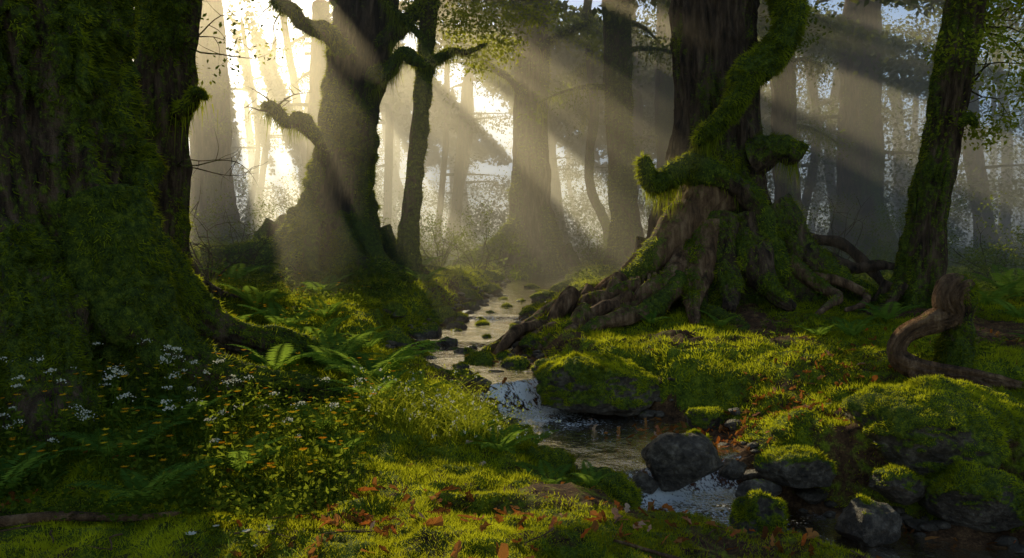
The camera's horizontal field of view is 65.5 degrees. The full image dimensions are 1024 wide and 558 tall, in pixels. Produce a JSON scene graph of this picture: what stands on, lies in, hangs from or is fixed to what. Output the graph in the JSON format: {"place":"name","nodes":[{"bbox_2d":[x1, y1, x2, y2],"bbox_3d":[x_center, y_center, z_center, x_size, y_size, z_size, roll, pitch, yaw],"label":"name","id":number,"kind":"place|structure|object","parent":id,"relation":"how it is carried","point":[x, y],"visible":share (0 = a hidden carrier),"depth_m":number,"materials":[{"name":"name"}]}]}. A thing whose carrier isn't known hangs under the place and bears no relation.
{"place":"outdoors","nodes":[
{"label":"outdoors","id":0,"kind":"place"},
{"bbox_2d":[0,235,1023,557],"bbox_3d":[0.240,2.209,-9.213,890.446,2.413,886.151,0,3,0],"label":"ground","id":1,"kind":"structure","parent":0,"point":[838,439],"depth_m":7.11,"materials":[{"name":"plant"}]},
{"bbox_2d":[0,442,63,494],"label":"fern","id":2,"kind":"object","parent":1,"relation":"on","point":[30,459],"visible":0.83,"depth_m":5.08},
{"bbox_2d":[47,418,190,458],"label":"fern","id":3,"kind":"object","parent":1,"relation":"on","point":[142,440],"visible":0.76,"depth_m":5.57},
{"bbox_2d":[0,338,241,478],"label":"white wildflowers","id":4,"kind":"object","parent":1,"relation":"on","point":[51,370],"visible":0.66,"depth_m":5.96,"materials":[{"name":"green plant"}]},
{"bbox_2d":[65,459,215,506],"bbox_3d":[-2.113,1.219,4.777,0.742,0.291,0.820,2,4,35],"label":"fern","id":5,"kind":"object","parent":1,"relation":"on","point":[139,480],"visible":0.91,"depth_m":4.77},
{"bbox_2d":[128,393,237,424],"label":"fern","id":6,"kind":"object","parent":1,"relation":"on","point":[186,407],"visible":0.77,"depth_m":6.30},
{"bbox_2d":[0,0,367,446],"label":"mossy giant tree","id":7,"kind":"object","parent":1,"relation":"on","point":[91,252],"visible":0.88,"depth_m":6.85,"materials":[{"name":"green plant"}]},
{"bbox_2d":[132,0,248,245],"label":"tall cedar tree","id":8,"kind":"object","parent":1,"relation":"on","point":[203,140],"visible":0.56,"depth_m":31.07,"materials":[{"name":"brown plant"}]},
{"bbox_2d":[0,348,404,518],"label":"orange wildflowers","id":9,"kind":"object","parent":1,"relation":"on","point":[344,474],"visible":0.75,"depth_m":5.66,"materials":[{"name":"green plant"}]},
{"bbox_2d":[134,0,283,307],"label":"mossy tree","id":10,"kind":"object","parent":1,"relation":"on","point":[174,94],"visible":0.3,"depth_m":10.59,"materials":[{"name":"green plant"}]},
{"bbox_2d":[189,167,268,244],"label":"shrub","id":11,"kind":"object","parent":1,"relation":"on","point":[192,233],"visible":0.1,"depth_m":21.55,"materials":[{"name":"green plant"}]},
{"bbox_2d":[183,520,280,552],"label":"white wildflowers","id":12,"kind":"object","parent":1,"relation":"on","point":[190,535],"visible":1,"depth_m":4.35,"materials":[{"name":"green plant"}]},
{"bbox_2d":[190,189,277,246],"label":"shrub","id":13,"kind":"object","parent":1,"relation":"on","point":[230,227],"visible":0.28,"depth_m":18.29,"materials":[{"name":"green plant"}]},
{"bbox_2d":[200,262,271,281],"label":"fern","id":14,"kind":"object","parent":1,"relation":"on","point":[235,275],"visible":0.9,"depth_m":13.94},
{"bbox_2d":[189,190,283,283],"bbox_3d":[-4.857,-0.473,13.792,2.206,2.535,2.041,0,3,0],"label":"bare shrub","id":15,"kind":"object","parent":1,"relation":"on","point":[206,271],"visible":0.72,"depth_m":13.67,"materials":[{"name":"brown plant"}]},
{"bbox_2d":[192,431,289,472],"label":"fern","id":16,"kind":"object","parent":1,"relation":"on","point":[242,454],"visible":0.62,"depth_m":5.60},
{"bbox_2d":[216,283,295,308],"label":"fern","id":17,"kind":"object","parent":1,"relation":"on","point":[249,299],"visible":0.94,"depth_m":11.13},
{"bbox_2d":[236,302,315,327],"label":"fern","id":18,"kind":"object","parent":1,"relation":"on","point":[269,316],"visible":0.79,"depth_m":10.43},
{"bbox_2d":[227,343,328,369],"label":"fern","id":19,"kind":"object","parent":1,"relation":"on","point":[284,355],"visible":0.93,"depth_m":7.99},
{"bbox_2d":[235,0,329,170],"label":"tall cedar tree","id":20,"kind":"object","parent":1,"relation":"on","point":[315,73],"visible":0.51,"depth_m":33.22,"materials":[{"name":"brown plant"}]},
{"bbox_2d":[200,375,367,458],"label":"white wildflowers","id":21,"kind":"object","parent":1,"relation":"on","point":[273,408],"visible":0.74,"depth_m":6.39,"materials":[{"name":"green plant"}]},
{"bbox_2d":[215,271,369,337],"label":"orange wildflowers","id":22,"kind":"object","parent":1,"relation":"on","point":[297,297],"visible":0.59,"depth_m":11.17,"materials":[{"name":"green plant"}]},
{"bbox_2d":[227,170,379,233],"bbox_3d":[-5.984,-1.397,23.887,4.451,5.535,4.328,0,3,0],"label":"shrub","id":23,"kind":"object","parent":1,"relation":"on","point":[280,205],"visible":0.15,"depth_m":23.96,"materials":[{"name":"green plant"}]},
{"bbox_2d":[289,297,346,318],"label":"fern","id":24,"kind":"object","parent":1,"relation":"on","point":[315,305],"visible":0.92,"depth_m":11.05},
{"bbox_2d":[281,402,357,429],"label":"fern","id":25,"kind":"object","parent":1,"relation":"on","point":[317,422],"visible":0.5,"depth_m":6.71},
{"bbox_2d":[284,314,354,338],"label":"fern","id":26,"kind":"object","parent":1,"relation":"on","point":[333,325],"visible":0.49,"depth_m":10.01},
{"bbox_2d":[190,0,457,285],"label":"ancient mossy tree","id":27,"kind":"object","parent":1,"relation":"on","point":[332,217],"visible":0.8,"depth_m":16.15,"materials":[{"name":"brown plant"}]},
{"bbox_2d":[296,273,353,295],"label":"fern","id":28,"kind":"object","parent":1,"relation":"on","point":[332,285],"visible":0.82,"depth_m":13.49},
{"bbox_2d":[308,430,370,456],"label":"fern","id":29,"kind":"object","parent":1,"relation":"on","point":[359,439],"visible":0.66,"depth_m":6.12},
{"bbox_2d":[295,325,386,368],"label":"fern","id":30,"kind":"object","parent":1,"relation":"on","point":[351,347],"visible":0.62,"depth_m":8.81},
{"bbox_2d":[335,330,399,348],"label":"fern","id":31,"kind":"object","parent":1,"relation":"on","point":[375,339],"visible":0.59,"depth_m":9.94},
{"bbox_2d":[323,370,415,404],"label":"fern","id":32,"kind":"object","parent":1,"relation":"on","point":[390,381],"visible":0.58,"depth_m":7.43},
{"bbox_2d":[304,340,445,383],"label":"fern","id":33,"kind":"object","parent":1,"relation":"on","point":[394,359],"visible":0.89,"depth_m":8.11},
{"bbox_2d":[378,300,408,318],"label":"mossy rock","id":34,"kind":"object","parent":1,"relation":"on","point":[401,310],"visible":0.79,"depth_m":12.33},
{"bbox_2d":[382,325,411,348],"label":"mossy rock","id":35,"kind":"object","parent":1,"relation":"on","point":[402,339],"visible":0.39,"depth_m":11.27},
{"bbox_2d":[364,370,464,397],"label":"fern","id":36,"kind":"object","parent":1,"relation":"on","point":[423,385],"visible":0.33,"depth_m":7.88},
{"bbox_2d":[398,265,445,281],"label":"fern","id":37,"kind":"object","parent":1,"relation":"on","point":[427,277],"visible":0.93,"depth_m":15.14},
{"bbox_2d":[406,323,441,342],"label":"stream rock","id":38,"kind":"object","parent":1,"relation":"on","point":[428,330],"visible":0.69,"depth_m":12.33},
{"bbox_2d":[417,339,440,349],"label":"stream rock","id":39,"kind":"object","parent":1,"relation":"on","point":[434,346],"visible":0.44,"depth_m":11.73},
{"bbox_2d":[380,200,480,267],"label":"shrub","id":40,"kind":"object","parent":1,"relation":"on","point":[437,244],"visible":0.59,"depth_m":21.78,"materials":[{"name":"green plant"}]},
{"bbox_2d":[430,304,456,323],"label":"mossy rock","id":41,"kind":"object","parent":1,"relation":"on","point":[446,314],"visible":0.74,"depth_m":13.79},
{"bbox_2d":[430,367,460,378],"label":"mossy rock","id":42,"kind":"object","parent":1,"relation":"on","point":[450,372],"visible":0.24,"depth_m":9.31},
{"bbox_2d":[437,336,457,346],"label":"stream rock","id":43,"kind":"object","parent":1,"relation":"on","point":[449,341],"visible":0.81,"depth_m":11.88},
{"bbox_2d":[341,357,560,450],"bbox_3d":[-0.555,1.230,7.198,1.788,0.927,1.835,-2,4,-31],"label":"tall grass clump","id":44,"kind":"object","parent":1,"relation":"on","point":[428,410],"visible":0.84,"depth_m":7.01,"materials":[{"name":"green plant"}]},
{"bbox_2d":[446,320,466,328],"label":"stream rock","id":45,"kind":"object","parent":1,"relation":"on","point":[456,325],"visible":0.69,"depth_m":13.27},
{"bbox_2d":[454,311,468,321],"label":"mossy rock","id":46,"kind":"object","parent":1,"relation":"on","point":[461,316],"visible":0.55,"depth_m":14.11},
{"bbox_2d":[453,346,476,353],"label":"stream rock","id":47,"kind":"object","parent":1,"relation":"on","point":[465,350],"visible":0.37,"depth_m":11.43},
{"bbox_2d":[461,301,480,308],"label":"stream rock","id":48,"kind":"object","parent":1,"relation":"on","point":[470,304],"visible":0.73,"depth_m":15.18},
{"bbox_2d":[462,372,483,381],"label":"stream rock","id":49,"kind":"object","parent":1,"relation":"on","point":[470,376],"visible":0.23,"depth_m":9.18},
{"bbox_2d":[377,0,569,278],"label":"slender mossy tree","id":50,"kind":"object","parent":1,"relation":"on","point":[407,250],"visible":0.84,"depth_m":16.16,"materials":[{"name":"brown plant"}]},
{"bbox_2d":[441,410,510,435],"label":"fern","id":51,"kind":"object","parent":1,"relation":"on","point":[499,418],"visible":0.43,"depth_m":6.97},
{"bbox_2d":[464,348,495,363],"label":"mossy rock","id":52,"kind":"object","parent":1,"relation":"on","point":[483,357],"visible":0.61,"depth_m":10.60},
{"bbox_2d":[420,201,543,280],"bbox_3d":[-0.870,-0.770,20.917,3.461,2.495,2.778,0,3,0],"label":"shrub","id":53,"kind":"object","parent":1,"relation":"on","point":[481,257],"visible":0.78,"depth_m":20.80,"materials":[{"name":"green plant"}]},
{"bbox_2d":[478,401,502,422],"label":"mossy rock","id":54,"kind":"object","parent":1,"relation":"on","point":[493,402],"visible":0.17,"depth_m":8.35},
{"bbox_2d":[481,269,505,283],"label":"mossy rock","id":55,"kind":"object","parent":1,"relation":"on","point":[497,277],"visible":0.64,"depth_m":19.42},
{"bbox_2d":[460,422,547,453],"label":"fern","id":56,"kind":"object","parent":1,"relation":"on","point":[504,442],"visible":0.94,"depth_m":6.71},
{"bbox_2d":[0,320,1019,557],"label":"fallen leaves","id":57,"kind":"object","parent":1,"relation":"on","point":[503,551],"depth_m":4.88,"materials":[{"name":"plant"}]},
{"bbox_2d":[0,257,1023,557],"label":"moss carpet","id":58,"kind":"object","parent":1,"relation":"on","point":[486,471],"visible":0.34,"depth_m":6.01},
{"bbox_2d":[0,228,1023,527],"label":"leafy undergrowth","id":59,"kind":"object","parent":1,"relation":"on","point":[248,502],"visible":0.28,"depth_m":5.89,"materials":[{"name":"green plant"}]},
{"bbox_2d":[500,354,529,368],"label":"mossy rock","id":60,"kind":"object","parent":1,"relation":"on","point":[518,362],"visible":0.6,"depth_m":10.30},
{"bbox_2d":[452,1,603,274],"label":"tall cedar tree","id":61,"kind":"object","parent":1,"relation":"on","point":[532,218],"visible":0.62,"depth_m":25.21,"materials":[{"name":"brown plant"}]},
{"bbox_2d":[518,332,540,349],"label":"mossy rock","id":62,"kind":"object","parent":1,"relation":"on","point":[529,340],"visible":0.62,"depth_m":11.18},
{"bbox_2d":[515,429,560,452],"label":"fern","id":63,"kind":"object","parent":1,"relation":"on","point":[537,441],"visible":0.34,"depth_m":7.21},
{"bbox_2d":[529,290,557,301],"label":"mossy rock","id":64,"kind":"object","parent":1,"relation":"on","point":[541,296],"visible":0.66,"depth_m":16.55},
{"bbox_2d":[530,354,561,372],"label":"mossy rock","id":65,"kind":"object","parent":1,"relation":"on","point":[540,362],"visible":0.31,"depth_m":9.78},
{"bbox_2d":[519,440,576,473],"bbox_3d":[0.201,1.653,6.959,0.733,0.520,0.537,-1,4,-19],"label":"mossy rock","id":66,"kind":"object","parent":1,"relation":"on","point":[556,457],"visible":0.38,"depth_m":6.86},
{"bbox_2d":[510,459,590,483],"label":"fern","id":67,"kind":"object","parent":1,"relation":"on","point":[551,474],"visible":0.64,"depth_m":6.39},
{"bbox_2d":[547,281,569,291],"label":"mossy rock","id":68,"kind":"object","parent":1,"relation":"on","point":[557,287],"visible":0.48,"depth_m":17.88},
{"bbox_2d":[570,219,609,262],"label":"shrub","id":69,"kind":"object","parent":1,"relation":"on","point":[601,249],"visible":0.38,"depth_m":24.46,"materials":[{"name":"green plant"}]},
{"bbox_2d":[552,0,634,254],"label":"slender mossy tree","id":70,"kind":"object","parent":1,"relation":"on","point":[591,111],"visible":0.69,"depth_m":27.71,"materials":[{"name":"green plant"}]},
{"bbox_2d":[515,0,672,269],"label":"mossy tree","id":71,"kind":"object","parent":1,"relation":"on","point":[625,227],"visible":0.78,"depth_m":21.53,"materials":[{"name":"brown plant"}]},
{"bbox_2d":[570,460,619,486],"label":"fern","id":72,"kind":"object","parent":1,"relation":"on","point":[592,479],"visible":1,"depth_m":6.03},
{"bbox_2d":[533,350,660,416],"bbox_3d":[0.984,1.201,9.191,1.500,0.790,0.972,0,3,0],"label":"mossy boulder","id":73,"kind":"object","parent":1,"relation":"on","point":[593,383],"visible":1,"depth_m":8.94,"materials":[{"name":"plant"}]},
{"bbox_2d":[564,466,644,508],"bbox_3d":[0.727,1.837,6.720,0.784,0.513,0.549,0,3,0],"label":"mossy rock","id":74,"kind":"object","parent":1,"relation":"on","point":[622,488],"visible":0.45,"depth_m":6.61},
{"bbox_2d":[227,0,1023,257],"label":"distant trees","id":75,"kind":"object","parent":1,"relation":"on","point":[818,169],"visible":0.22,"depth_m":44.88,"materials":[{"name":"brown plant"}]},
{"bbox_2d":[200,0,1023,177],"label":"forest canopy","id":76,"kind":"object","parent":75,"relation":"attached to","point":[486,145],"visible":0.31,"depth_m":39.46,"materials":[{"name":"green plant"}]},
{"bbox_2d":[605,0,673,167],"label":"mossy tree","id":77,"kind":"object","parent":1,"relation":"on","point":[664,106],"visible":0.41,"depth_m":32.29,"materials":[{"name":"brown plant"}]},
{"bbox_2d":[632,471,658,495],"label":"stream rock","id":78,"kind":"object","parent":1,"relation":"on","point":[646,483],"visible":0.74,"depth_m":6.98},
{"bbox_2d":[638,310,669,323],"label":"fern","id":79,"kind":"object","parent":1,"relation":"on","point":[653,317],"visible":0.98,"depth_m":11.47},
{"bbox_2d":[482,0,894,354],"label":"gnarled ancient tree","id":80,"kind":"object","parent":1,"relation":"on","point":[725,233],"visible":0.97,"depth_m":12.66,"materials":[{"name":"green plant"}]},
{"bbox_2d":[385,272,1023,556],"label":"stream pebbles","id":81,"kind":"object","parent":1,"relation":"on","point":[814,496],"visible":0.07,"depth_m":7.39,"materials":[{"name":"stone"}]},
{"bbox_2d":[699,310,737,326],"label":"fern","id":82,"kind":"object","parent":1,"relation":"on","point":[718,322],"visible":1,"depth_m":11.03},
{"bbox_2d":[727,488,790,534],"bbox_3d":[2.011,1.951,6.441,0.505,0.577,0.439,3,4,37],"label":"mossy rock","id":83,"kind":"object","parent":1,"relation":"on","point":[759,510],"visible":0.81,"depth_m":6.32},
{"bbox_2d":[764,420,801,446],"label":"mossy rock","id":84,"kind":"object","parent":1,"relation":"on","point":[779,434],"visible":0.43,"depth_m":7.58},
{"bbox_2d":[752,444,837,488],"bbox_3d":[2.513,1.645,7.133,0.780,0.362,0.538,0,3,0],"label":"mossy rock","id":85,"kind":"object","parent":1,"relation":"on","point":[797,466],"visible":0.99,"depth_m":6.95,"materials":[{"name":"stone"}]},
{"bbox_2d":[757,0,856,212],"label":"mossy tree","id":86,"kind":"object","parent":1,"relation":"on","point":[784,105],"visible":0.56,"depth_m":24.99,"materials":[{"name":"brown plant"}]},
{"bbox_2d":[795,324,839,336],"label":"fern","id":87,"kind":"object","parent":1,"relation":"on","point":[823,331],"visible":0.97,"depth_m":9.79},
{"bbox_2d":[797,187,892,261],"bbox_3d":[8.669,-0.572,21.490,3.360,3.818,4.646,1,3,12],"label":"shrub","id":88,"kind":"object","parent":1,"relation":"on","point":[830,207],"visible":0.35,"depth_m":21.30,"materials":[{"name":"green plant"}]},
{"bbox_2d":[818,189,875,256],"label":"bare shrub","id":89,"kind":"object","parent":1,"relation":"on","point":[841,234],"visible":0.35,"depth_m":18.86,"materials":[{"name":"brown plant"}]},
{"bbox_2d":[829,315,883,336],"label":"fern","id":90,"kind":"object","parent":1,"relation":"on","point":[852,331],"visible":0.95,"depth_m":10.04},
{"bbox_2d":[762,0,974,259],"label":"tall cedar tree","id":91,"kind":"object","parent":1,"relation":"on","point":[858,118],"visible":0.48,"depth_m":33.00,"materials":[{"name":"brown plant"}]},
{"bbox_2d":[855,301,919,321],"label":"fern","id":92,"kind":"object","parent":1,"relation":"on","point":[885,312],"visible":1,"depth_m":10.97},
{"bbox_2d":[868,463,929,504],"bbox_3d":[3.336,1.745,6.809,0.524,0.381,0.389,0,3,0],"label":"mossy rock","id":93,"kind":"object","parent":1,"relation":"on","point":[900,484],"visible":0.98,"depth_m":6.69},
{"bbox_2d":[850,199,985,265],"bbox_3d":[13.046,-0.940,25.878,4.503,5.177,4.624,-2,4,-26],"label":"shrub","id":94,"kind":"object","parent":1,"relation":"on","point":[965,205],"visible":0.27,"depth_m":26.28,"materials":[{"name":"green plant"}]},
{"bbox_2d":[865,175,979,267],"bbox_3d":[11.232,-0.937,22.392,3.277,3.731,5.911,0,3,-7],"label":"shrub","id":95,"kind":"object","parent":1,"relation":"on","point":[895,225],"visible":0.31,"depth_m":21.99,"materials":[{"name":"green plant"}]},
{"bbox_2d":[840,374,1023,477],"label":"mossy boulder","id":96,"kind":"object","parent":1,"relation":"on","point":[924,424],"visible":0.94,"depth_m":6.88,"materials":[{"name":"plant"}]},
{"bbox_2d":[853,0,1023,315],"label":"leaning mossy tree","id":97,"kind":"object","parent":1,"relation":"on","point":[921,262],"visible":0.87,"depth_m":12.19,"materials":[{"name":"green plant"}]},
{"bbox_2d":[886,272,1023,390],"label":"twisted root","id":98,"kind":"object","parent":1,"relation":"on","point":[949,316],"visible":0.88,"depth_m":8.27,"materials":[{"name":"brown plant"}]},
{"bbox_2d":[947,191,1023,285],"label":"shrub","id":99,"kind":"object","parent":1,"relation":"on","point":[984,267],"visible":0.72,"depth_m":16.53,"materials":[{"name":"green plant"}]},
{"bbox_2d":[957,225,1023,274],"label":"shrub","id":100,"kind":"object","parent":1,"relation":"on","point":[1001,248],"visible":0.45,"depth_m":19.39,"materials":[{"name":"green plant"}]},
{"bbox_2d":[958,264,1023,298],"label":"fern","id":101,"kind":"object","parent":1,"relation":"on","point":[1001,279],"visible":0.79,"depth_m":12.95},
{"bbox_2d":[978,281,1023,305],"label":"fern","id":102,"kind":"object","parent":1,"relation":"on","point":[986,296],"visible":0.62,"depth_m":12.09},
{"bbox_2d":[990,298,1023,318],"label":"fern","id":103,"kind":"object","parent":1,"relation":"on","point":[1016,311],"visible":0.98,"depth_m":10.80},
{"bbox_2d":[133,0,1023,234],"label":"sky","id":104,"kind":"structure","parent":0,"point":[282,159],"materials":[{"name":"white"}]},
{"bbox_2d":[413,258,1023,557],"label":"stream water","id":105,"kind":"structure","parent":0,"point":[577,435],"depth_m":8.12,"materials":[{"name":"clear liquid"}]},
{"bbox_2d":[451,360,468,368],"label":"stream rock","id":106,"kind":"object","parent":105,"relation":"in","point":[461,364],"visible":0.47,"depth_m":10.24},
{"bbox_2d":[459,288,483,301],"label":"mossy rock","id":107,"kind":"object","parent":105,"relation":"in","point":[473,295],"visible":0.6,"depth_m":16.22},
{"bbox_2d":[481,283,501,293],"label":"mossy rock","id":108,"kind":"object","parent":105,"relation":"in","point":[491,288],"visible":0.77,"depth_m":17.74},
{"bbox_2d":[497,422,535,443],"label":"mossy rock","id":109,"kind":"object","parent":105,"relation":"in","point":[527,426],"visible":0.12,"depth_m":7.83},
{"bbox_2d":[518,305,537,316],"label":"mossy rock","id":110,"kind":"object","parent":105,"relation":"in","point":[528,310],"visible":0.81,"depth_m":14.06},
{"bbox_2d":[641,428,723,491],"bbox_3d":[1.518,1.608,7.079,0.705,0.561,0.490,2,4,25],"label":"stream rock","id":111,"kind":"object","parent":105,"relation":"on","point":[675,461],"visible":1,"depth_m":6.92,"materials":[{"name":"stone"}]},
{"bbox_2d":[684,406,724,431],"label":"mossy rock","id":112,"kind":"object","parent":105,"relation":"in","point":[706,418],"visible":0.92,"depth_m":8.43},
{"bbox_2d":[718,459,746,480],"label":"stream rock","id":113,"kind":"object","parent":105,"relation":"in","point":[732,469],"visible":0.94,"depth_m":7.14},
{"bbox_2d":[735,479,781,497],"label":"stream rock","id":114,"kind":"object","parent":105,"relation":"in","point":[774,490],"visible":0.55,"depth_m":6.90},
{"bbox_2d":[834,492,901,546],"bbox_3d":[2.882,1.946,6.429,0.473,0.420,0.350,-1,3,-15],"label":"stream rock","id":115,"kind":"object","parent":105,"relation":"on","point":[865,520],"visible":0.98,"depth_m":6.32,"materials":[{"name":"stone"}]},
{"bbox_2d":[917,459,1023,532],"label":"mossy boulder","id":116,"kind":"object","parent":105,"relation":"in","point":[977,496],"visible":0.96,"depth_m":6.46,"materials":[{"name":"plant"}]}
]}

